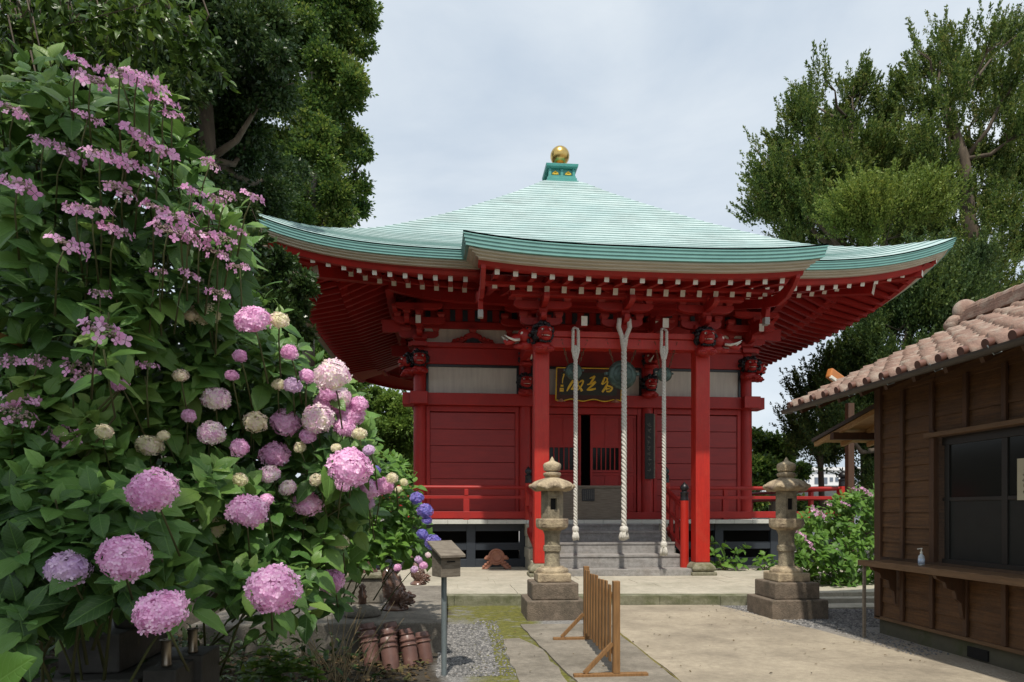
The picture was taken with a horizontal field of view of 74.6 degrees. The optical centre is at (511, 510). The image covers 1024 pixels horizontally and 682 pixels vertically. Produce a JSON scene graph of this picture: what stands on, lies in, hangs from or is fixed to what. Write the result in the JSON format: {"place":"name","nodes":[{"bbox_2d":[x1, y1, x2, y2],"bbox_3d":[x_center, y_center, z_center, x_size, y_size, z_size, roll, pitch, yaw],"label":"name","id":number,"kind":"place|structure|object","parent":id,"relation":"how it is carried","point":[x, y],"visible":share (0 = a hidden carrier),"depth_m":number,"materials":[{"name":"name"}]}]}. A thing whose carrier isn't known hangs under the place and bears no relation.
{"place":"outdoors","nodes":[
{"label":"outdoors","id":0,"kind":"place"},
{"bbox_2d":[435,623,500,677],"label":"gravel","id":1,"kind":"structure","parent":0,"point":[459,642],"depth_m":7.33,"materials":[{"name":"grey gravel"}]},
{"bbox_2d":[474,620,515,675],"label":"gravel","id":2,"kind":"structure","parent":0,"point":[500,650],"depth_m":7.54,"materials":[{"name":"grey gravel"}]},
{"bbox_2d":[0,0,1023,477],"label":"sky","id":3,"kind":"structure","parent":0,"point":[652,101],"materials":[{"name":"white"}]},
{"bbox_2d":[22,455,1023,681],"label":"ground","id":4,"kind":"structure","parent":0,"point":[509,619],"depth_m":7.27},
{"bbox_2d":[0,651,36,681],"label":"broad leaf plant","id":5,"kind":"object","parent":4,"relation":"on","point":[15,666],"visible":1,"depth_m":1.62,"materials":[{"name":"green plant"}]},
{"bbox_2d":[32,618,187,681],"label":"grave stone","id":6,"kind":"object","parent":4,"relation":"on","point":[128,645],"visible":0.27,"depth_m":3.77,"materials":[{"name":"grey stone"}]},
{"bbox_2d":[0,0,240,101],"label":"overhanging tree","id":7,"kind":"object","parent":4,"relation":"on","point":[117,27],"visible":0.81,"depth_m":4.67,"materials":[{"name":"green plant"}]},
{"bbox_2d":[0,37,281,519],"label":"lacecap hydrangea","id":8,"kind":"object","parent":4,"relation":"on","point":[120,292],"visible":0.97,"depth_m":3.22,"materials":[{"name":"green plant"}]},
{"bbox_2d":[0,0,319,521],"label":"evergreen tree","id":9,"kind":"object","parent":4,"relation":"on","point":[257,59],"visible":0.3,"depth_m":14.13,"materials":[{"name":"green plant"}]},
{"bbox_2d":[143,659,193,681],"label":"stone block","id":10,"kind":"structure","parent":4,"relation":"on","point":[176,671],"depth_m":3.55,"materials":[{"name":"grey stone"}]},
{"bbox_2d":[160,639,171,666],"bbox_3d":[-1.851,0.760,3.600,0.064,0.142,0.064,0,0,-5],"label":"flower vase","id":11,"kind":"object","parent":10,"relation":"on","point":[166,650],"visible":0.89,"depth_m":3.58,"materials":[{"name":"metal"}]},
{"bbox_2d":[171,646,219,681],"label":"stone block","id":12,"kind":"structure","parent":4,"relation":"on","point":[206,659],"depth_m":3.85,"materials":[{"name":"grey stone"}]},
{"bbox_2d":[187,627,198,652],"bbox_3d":[-1.830,0.742,3.853,0.064,0.138,0.064,0,0,-5],"label":"flower vase","id":13,"kind":"object","parent":12,"relation":"on","point":[192,639],"visible":1,"depth_m":3.83,"materials":[{"name":"metal"}]},
{"bbox_2d":[0,288,398,681],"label":"mophead hydrangea","id":14,"kind":"object","parent":4,"relation":"on","point":[146,552],"visible":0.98,"depth_m":3.31,"materials":[{"name":"green plant"}]},
{"bbox_2d":[23,616,402,681],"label":"ground cover","id":15,"kind":"object","parent":4,"relation":"on","point":[184,641],"visible":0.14,"depth_m":6.22,"materials":[{"name":"green plant"}]},
{"bbox_2d":[38,634,430,681],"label":"leaf litter","id":16,"kind":"object","parent":4,"relation":"on","point":[408,674],"visible":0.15,"depth_m":6.39,"materials":[{"name":"brown plant"}]},
{"bbox_2d":[213,186,321,352],"bbox_3d":[-4.366,-2.051,11.815,2.163,7.402,1.432,0,0,-5],"label":"evergreen tree","id":17,"kind":"object","parent":4,"relation":"on","point":[295,289],"visible":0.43,"depth_m":11.62,"materials":[{"name":"green plant"}]},
{"bbox_2d":[234,647,327,681],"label":"maple seedling","id":18,"kind":"object","parent":4,"relation":"on","point":[287,666],"visible":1,"depth_m":4.75,"materials":[{"name":"green plant"}]},
{"bbox_2d":[188,586,440,655],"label":"concrete plinth","id":19,"kind":"structure","parent":4,"relation":"on","point":[422,613],"depth_m":7.34,"materials":[{"name":"grey concrete"}]},
{"bbox_2d":[324,561,384,603],"bbox_3d":[-2.131,0.874,9.106,0.871,0.687,0.660,0,0,-5],"label":"stone pedestal","id":20,"kind":"object","parent":19,"relation":"on","point":[372,582],"visible":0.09,"depth_m":8.83,"materials":[{"name":"stone"}]},
{"bbox_2d":[343,583,380,618],"bbox_3d":[-1.734,1.025,7.791,0.440,0.380,0.440,0,0,-5],"label":"ridge end ornament","id":21,"kind":"object","parent":19,"relation":"on","point":[371,611],"visible":0.94,"depth_m":7.70,"materials":[{"name":"stone"}]},
{"bbox_2d":[304,441,440,610],"bbox_3d":[-1.517,0.227,7.488,1.486,2.125,2.449,0,0,-5],"label":"blue hydrangea","id":22,"kind":"object","parent":19,"relation":"on","point":[395,540],"visible":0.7,"depth_m":6.83,"materials":[{"name":"green plant"}]},
{"bbox_2d":[376,557,415,610],"bbox_3d":[-1.445,0.864,8.294,0.527,0.701,0.342,0,0,-5],"label":"glazed fish ornament","id":23,"kind":"object","parent":19,"relation":"on","point":[401,597],"visible":0.81,"depth_m":8.20,"materials":[{"name":"brown ceramic"}]},
{"bbox_2d":[410,556,430,584],"bbox_3d":[-1.544,0.926,11.080,0.414,0.578,0.304,0,0,-5],"label":"glazed fish ornament","id":24,"kind":"object","parent":19,"relation":"on","point":[420,577],"visible":0.51,"depth_m":11.00,"materials":[{"name":"brown ceramic"}]},
{"bbox_2d":[263,0,384,537],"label":"evergreen oak","id":25,"kind":"object","parent":4,"relation":"on","point":[328,136],"visible":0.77,"depth_m":22.40,"materials":[{"name":"green plant"}]},
{"bbox_2d":[291,601,403,681],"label":"dry grass clump","id":26,"kind":"object","parent":4,"relation":"on","point":[333,659],"visible":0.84,"depth_m":5.81,"materials":[{"name":"brown plant"}]},
{"bbox_2d":[298,340,400,445],"bbox_3d":[-10.021,-4.665,35.314,9.282,12.630,4.638,0,0,-5],"label":"evergreen tree","id":27,"kind":"object","parent":4,"relation":"on","point":[383,428],"visible":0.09,"depth_m":35.22,"materials":[{"name":"green plant"}]},
{"bbox_2d":[357,626,362,657],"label":"round roof tile","id":28,"kind":"object","parent":4,"relation":"on","point":[359,641],"visible":0.15,"depth_m":7.12,"materials":[{"name":"brown ceramic"}]},
{"bbox_2d":[359,622,377,635],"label":"round roof tile","id":29,"kind":"object","parent":4,"relation":"on","point":[367,626],"visible":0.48,"depth_m":7.03,"materials":[{"name":"brown ceramic"}]},
{"bbox_2d":[359,630,379,666],"bbox_3d":[-1.434,1.395,6.812,0.252,0.382,0.194,0,0,43],"label":"round roof tile","id":30,"kind":"object","parent":4,"relation":"on","point":[364,636],"visible":0.76,"depth_m":6.75,"materials":[{"name":"brown ceramic"}]},
{"bbox_2d":[349,384,413,501],"bbox_3d":[-7.367,-3.109,37.527,6.026,9.519,6.006,0,0,-5],"label":"evergreen tree","id":31,"kind":"object","parent":4,"relation":"on","point":[390,401],"visible":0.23,"depth_m":35.84,"materials":[{"name":"green plant"}]},
{"bbox_2d":[378,636,399,669],"bbox_3d":[-1.213,1.422,6.670,0.194,0.364,0.262,0,0,-40],"label":"round roof tile","id":32,"kind":"object","parent":4,"relation":"on","point":[389,653],"visible":0.81,"depth_m":6.61,"materials":[{"name":"brown ceramic"}]},
{"bbox_2d":[379,627,399,660],"bbox_3d":[-1.280,1.402,7.008,0.221,0.373,0.225,0,0,-5],"label":"round roof tile","id":33,"kind":"object","parent":4,"relation":"on","point":[387,632],"visible":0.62,"depth_m":6.96,"materials":[{"name":"brown ceramic"}]},
{"bbox_2d":[382,621,400,656],"bbox_3d":[-1.286,1.377,7.184,0.216,0.395,0.198,0,0,-5],"label":"round roof tile","id":34,"kind":"object","parent":4,"relation":"on","point":[391,624],"visible":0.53,"depth_m":7.14,"materials":[{"name":"brown ceramic"}]},
{"bbox_2d":[397,628,413,655],"bbox_3d":[-1.116,1.426,7.133,0.205,0.374,0.195,0,0,-5],"label":"round roof tile","id":35,"kind":"object","parent":4,"relation":"on","point":[405,631],"visible":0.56,"depth_m":7.09,"materials":[{"name":"brown ceramic"}]},
{"bbox_2d":[399,635,418,666],"bbox_3d":[-1.033,1.427,6.792,0.185,0.358,0.247,0,0,-42],"label":"round roof tile","id":36,"kind":"object","parent":4,"relation":"on","point":[408,644],"visible":0.96,"depth_m":6.73,"materials":[{"name":"brown ceramic"}]},
{"bbox_2d":[415,631,432,662],"bbox_3d":[-0.911,1.422,6.964,0.229,0.361,0.178,0,0,42],"label":"round roof tile","id":37,"kind":"object","parent":4,"relation":"on","point":[423,642],"visible":0.86,"depth_m":6.90,"materials":[{"name":"brown ceramic"}]},
{"bbox_2d":[427,540,465,675],"bbox_3d":[-0.614,0.926,6.287,0.259,1.288,0.280,0,0,-33],"label":"wooden post box","id":38,"kind":"object","parent":4,"relation":"on","point":[447,555],"visible":0.93,"depth_m":6.29,"materials":[{"name":"grey wood"}]},
{"bbox_2d":[521,457,582,620],"bbox_3d":[0.594,0.388,9.942,0.840,2.385,0.840,0,0,-5],"label":"stone lantern","id":39,"kind":"object","parent":4,"relation":"on","point":[552,591],"visible":1,"depth_m":9.71,"materials":[{"name":"beige stone"}]},
{"bbox_2d":[397,550,873,605],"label":"terrace","id":40,"kind":"structure","parent":4,"relation":"on","point":[489,586],"depth_m":12.22,"materials":[{"name":"stone"}]},
{"bbox_2d":[482,549,511,568],"bbox_3d":[-0.373,1.149,16.105,0.720,0.492,0.188,0,0,-5],"label":"terracotta ridge tile","id":41,"kind":"object","parent":40,"relation":"on","point":[495,556],"visible":1,"depth_m":16.08,"materials":[{"name":"brown ceramic"}]},
{"bbox_2d":[259,145,956,576],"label":"temple hall","id":42,"kind":"structure","parent":40,"relation":"on","point":[459,323],"depth_m":17.56,"materials":[{"name":"red wood"}]},
{"bbox_2d":[549,415,580,484],"bbox_3d":[1.411,-1.302,18.303,0.935,2.645,0.050,0,0,-5],"label":"door","id":43,"kind":"structure","parent":42,"relation":"in","point":[561,434],"depth_m":18.31,"materials":[{"name":"red paint"}]},
{"bbox_2d":[561,339,587,379],"bbox_3d":[1.325,-3.249,14.414,0.593,0.868,0.176,0,0,-5],"label":"bronze gong","id":44,"kind":"object","parent":42,"relation":"hanging from","point":[568,370],"visible":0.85,"depth_m":14.39,"materials":[{"name":"teal metal"}]},
{"bbox_2d":[571,327,579,540],"bbox_3d":[1.348,-1.639,14.165,0.176,4.537,0.191,0,0,24],"label":"bell rope","id":45,"kind":"object","parent":42,"relation":"hanging from","point":[575,350],"visible":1,"depth_m":14.12,"materials":[{"name":"white fabric"}]},
{"bbox_2d":[555,367,621,402],"bbox_3d":[2.042,-3.335,17.838,1.801,0.903,0.225,0,0,-5],"label":"name board","id":46,"kind":"object","parent":42,"relation":"attached to","point":[593,384],"visible":0.69,"depth_m":17.82,"materials":[{"name":"black wood"}]},
{"bbox_2d":[563,485,621,519],"bbox_3d":[1.926,-0.212,17.169,1.710,0.855,0.680,0,0,-5],"label":"offering box","id":47,"kind":"object","parent":42,"relation":"on","point":[598,502],"visible":0.7,"depth_m":16.87,"materials":[{"name":"grey wood"}]},
{"bbox_2d":[590,415,620,485],"bbox_3d":[2.564,-1.302,18.406,0.860,2.645,0.050,0,0,-5],"label":"door","id":48,"kind":"structure","parent":42,"relation":"in","point":[605,430],"depth_m":18.40,"materials":[{"name":"red paint"}]},
{"bbox_2d":[604,339,639,389],"bbox_3d":[2.378,-3.164,14.523,0.781,1.078,0.239,0,0,-5],"label":"bronze gong","id":49,"kind":"object","parent":42,"relation":"hanging from","point":[613,374],"visible":0.83,"depth_m":14.45,"materials":[{"name":"teal metal"}]},
{"bbox_2d":[616,318,631,540],"bbox_3d":[2.365,-1.722,14.193,0.323,4.705,0.208,0,0,-27],"label":"bell rope","id":50,"kind":"object","parent":42,"relation":"hanging from","point":[623,535],"visible":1,"depth_m":14.16,"materials":[{"name":"white fabric"}]},
{"bbox_2d":[621,415,635,511],"bbox_3d":[3.201,-1.302,18.438,0.405,2.645,0.050,0,0,-5],"label":"door","id":51,"kind":"structure","parent":42,"relation":"in","point":[631,419],"depth_m":18.43,"materials":[{"name":"red paint"}]},
{"bbox_2d":[645,413,654,478],"bbox_3d":[3.752,-1.760,18.265,0.282,1.780,0.053,0,0,-8],"label":"plaque","id":52,"kind":"object","parent":42,"relation":"attached to","point":[649,445],"visible":1,"depth_m":18.24,"materials":[{"name":"grey wood"}]},
{"bbox_2d":[660,328,667,555],"bbox_3d":[3.242,-1.484,14.315,0.178,4.887,0.192,0,0,22],"label":"bell rope","id":53,"kind":"object","parent":42,"relation":"hanging from","point":[663,354],"visible":1,"depth_m":14.27,"materials":[{"name":"white fabric"}]},
{"bbox_2d":[654,341,676,381],"bbox_3d":[3.317,-3.244,14.581,0.523,0.878,0.181,0,0,-5],"label":"bronze gong","id":54,"kind":"object","parent":42,"relation":"hanging from","point":[669,373],"visible":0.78,"depth_m":14.57,"materials":[{"name":"metal"}]},
{"bbox_2d":[710,536,751,570],"bbox_3d":[5.120,1.064,15.808,1.154,0.986,0.624,0,0,4],"label":"young hydrangea","id":55,"kind":"object","parent":40,"relation":"on","point":[726,564],"visible":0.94,"depth_m":15.73,"materials":[{"name":"green plant"}]},
{"bbox_2d":[752,550,777,570],"bbox_3d":[6.019,1.217,15.883,0.817,0.578,0.385,0,0,-20],"label":"young hydrangea","id":56,"kind":"object","parent":40,"relation":"on","point":[764,558],"visible":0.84,"depth_m":15.83,"materials":[{"name":"green plant"}]},
{"bbox_2d":[794,484,873,587],"bbox_3d":[6.669,0.548,13.415,2.192,2.239,4.251,0,0,33],"label":"garden hydrangea","id":57,"kind":"object","parent":40,"relation":"on","point":[846,562],"visible":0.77,"depth_m":12.70,"materials":[{"name":"green plant"}]},
{"bbox_2d":[752,425,814,510],"bbox_3d":[12.163,-1.145,31.124,3.281,5.590,5.488,0,0,27],"label":"broadleaf tree","id":58,"kind":"object","parent":4,"relation":"on","point":[769,452],"visible":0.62,"depth_m":30.41,"materials":[{"name":"green plant"}]},
{"bbox_2d":[769,336,849,518],"bbox_3d":[9.411,-2.147,20.854,2.796,7.601,2.422,0,0,10],"label":"young cypress","id":59,"kind":"object","parent":4,"relation":"on","point":[789,427],"visible":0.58,"depth_m":20.67,"materials":[{"name":"green plant"}]},
{"bbox_2d":[762,467,859,491],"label":"white building","id":60,"kind":"structure","parent":4,"relation":"on","point":[830,479],"depth_m":73.28,"materials":[{"name":"white paint"}]},
{"bbox_2d":[814,477,827,483],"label":"window","id":61,"kind":"structure","parent":60,"relation":"in","point":[815,478],"depth_m":73.23,"materials":[{"name":"grey glass"}]},
{"bbox_2d":[797,493,859,516],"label":"broadleaf tree","id":62,"kind":"object","parent":4,"relation":"on","point":[801,505],"visible":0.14,"depth_m":33.85,"materials":[{"name":"green plant"}]},
{"bbox_2d":[826,368,853,551],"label":"painted roof end","id":63,"kind":"structure","parent":4,"relation":"on","point":[832,375],"depth_m":16.30,"materials":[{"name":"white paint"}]},
{"bbox_2d":[726,38,954,546],"bbox_3d":[13.803,-8.618,27.364,10.818,20.556,6.406,0,0,-5],"label":"juniper tree","id":64,"kind":"object","parent":4,"relation":"on","point":[785,181],"visible":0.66,"depth_m":25.80,"materials":[{"name":"green plant"}]},
{"bbox_2d":[819,596,873,608],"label":"path slab","id":65,"kind":"structure","parent":4,"relation":"on","point":[844,602],"depth_m":11.22,"materials":[{"name":"stone"}]},
{"bbox_2d":[830,626,949,655],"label":"gravel","id":66,"kind":"structure","parent":4,"relation":"on","point":[895,646],"depth_m":7.97,"materials":[{"name":"grey gravel"}]},
{"bbox_2d":[811,152,974,246],"bbox_3d":[12.623,-5.241,22.839,5.379,13.784,3.868,0,0,-5],"label":"juniper tree","id":67,"kind":"object","parent":4,"relation":"on","point":[859,207],"visible":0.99,"depth_m":22.04,"materials":[{"name":"green plant"}]},
{"bbox_2d":[777,222,1014,492],"bbox_3d":[11.584,-3.623,20.221,7.623,10.566,5.620,0,0,-5],"label":"juniper tree","id":68,"kind":"object","parent":4,"relation":"on","point":[936,293],"visible":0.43,"depth_m":19.69,"materials":[{"name":"green plant"}]},
{"bbox_2d":[780,283,1023,673],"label":"wooden shop","id":69,"kind":"structure","parent":4,"relation":"on","point":[938,424],"depth_m":7.38,"materials":[{"name":"brown wood"}]},
{"bbox_2d":[917,548,924,564],"bbox_3d":[4.525,0.504,7.432,0.070,0.190,0.070,0,0,40],"label":"pump bottle","id":70,"kind":"object","parent":69,"relation":"on","point":[921,558],"visible":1,"depth_m":7.41,"materials":[{"name":"clear plastic"}]},
{"bbox_2d":[942,425,1023,571],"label":"window","id":71,"kind":"structure","parent":69,"relation":"in","point":[988,532],"depth_m":6.93,"materials":[{"name":"black glass"}]},
{"bbox_2d":[1017,458,1023,499],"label":"paper notice","id":72,"kind":"object","parent":69,"relation":"attached to","point":[1020,478],"visible":1,"depth_m":6.46,"materials":[{"name":"grey paper"}]},
{"bbox_2d":[882,0,1023,295],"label":"juniper tree","id":73,"kind":"object","parent":4,"relation":"on","point":[1002,162],"visible":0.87,"depth_m":25.01,"materials":[{"name":"green plant"}]},
{"bbox_2d":[504,638,566,681],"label":"paving","id":74,"kind":"structure","parent":0,"point":[530,662],"depth_m":6.79,"materials":[{"name":"grey concrete"}]},
{"bbox_2d":[520,624,680,681],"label":"paving","id":75,"kind":"structure","parent":0,"point":[569,663],"depth_m":7.08,"materials":[{"name":"grey concrete"}]},
{"bbox_2d":[553,566,648,676],"bbox_3d":[0.879,1.099,7.141,0.702,0.898,1.888,0,0,-3],"label":"slatted barrier","id":76,"kind":"object","parent":75,"relation":"on","point":[598,596],"visible":0.99,"depth_m":6.75,"materials":[{"name":"orange wood"}]},
{"bbox_2d":[716,605,879,627],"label":"gravel","id":77,"kind":"structure","parent":0,"point":[834,619],"depth_m":9.53,"materials":[{"name":"grey gravel"}]},
{"bbox_2d":[747,457,827,619],"bbox_3d":[4.082,0.388,10.002,0.840,2.385,0.840,0,0,-5],"label":"stone lantern","id":78,"kind":"object","parent":77,"relation":"on","point":[786,588],"visible":0.98,"depth_m":9.79,"materials":[{"name":"beige stone"}]},
{"bbox_2d":[611,605,1008,681],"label":"paving","id":79,"kind":"structure","parent":0,"point":[761,651],"depth_m":7.30,"materials":[{"name":"concrete"}]},
{"bbox_2d":[620,633,679,680],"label":"moss","id":80,"kind":"object","parent":79,"relation":"on","point":[648,656],"visible":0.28,"depth_m":7.10,"materials":[{"name":"green plant"}]},
{"bbox_2d":[456,605,933,678],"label":"fallen leaves","id":81,"kind":"object","parent":79,"relation":"on","point":[672,657],"visible":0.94,"depth_m":7.35,"materials":[{"name":"brown plant"}]},
{"bbox_2d":[765,486,860,539],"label":"grey roofed house","id":82,"kind":"structure","parent":0,"point":[828,493],"depth_m":35.64,"materials":[{"name":"paint"}]}
]}

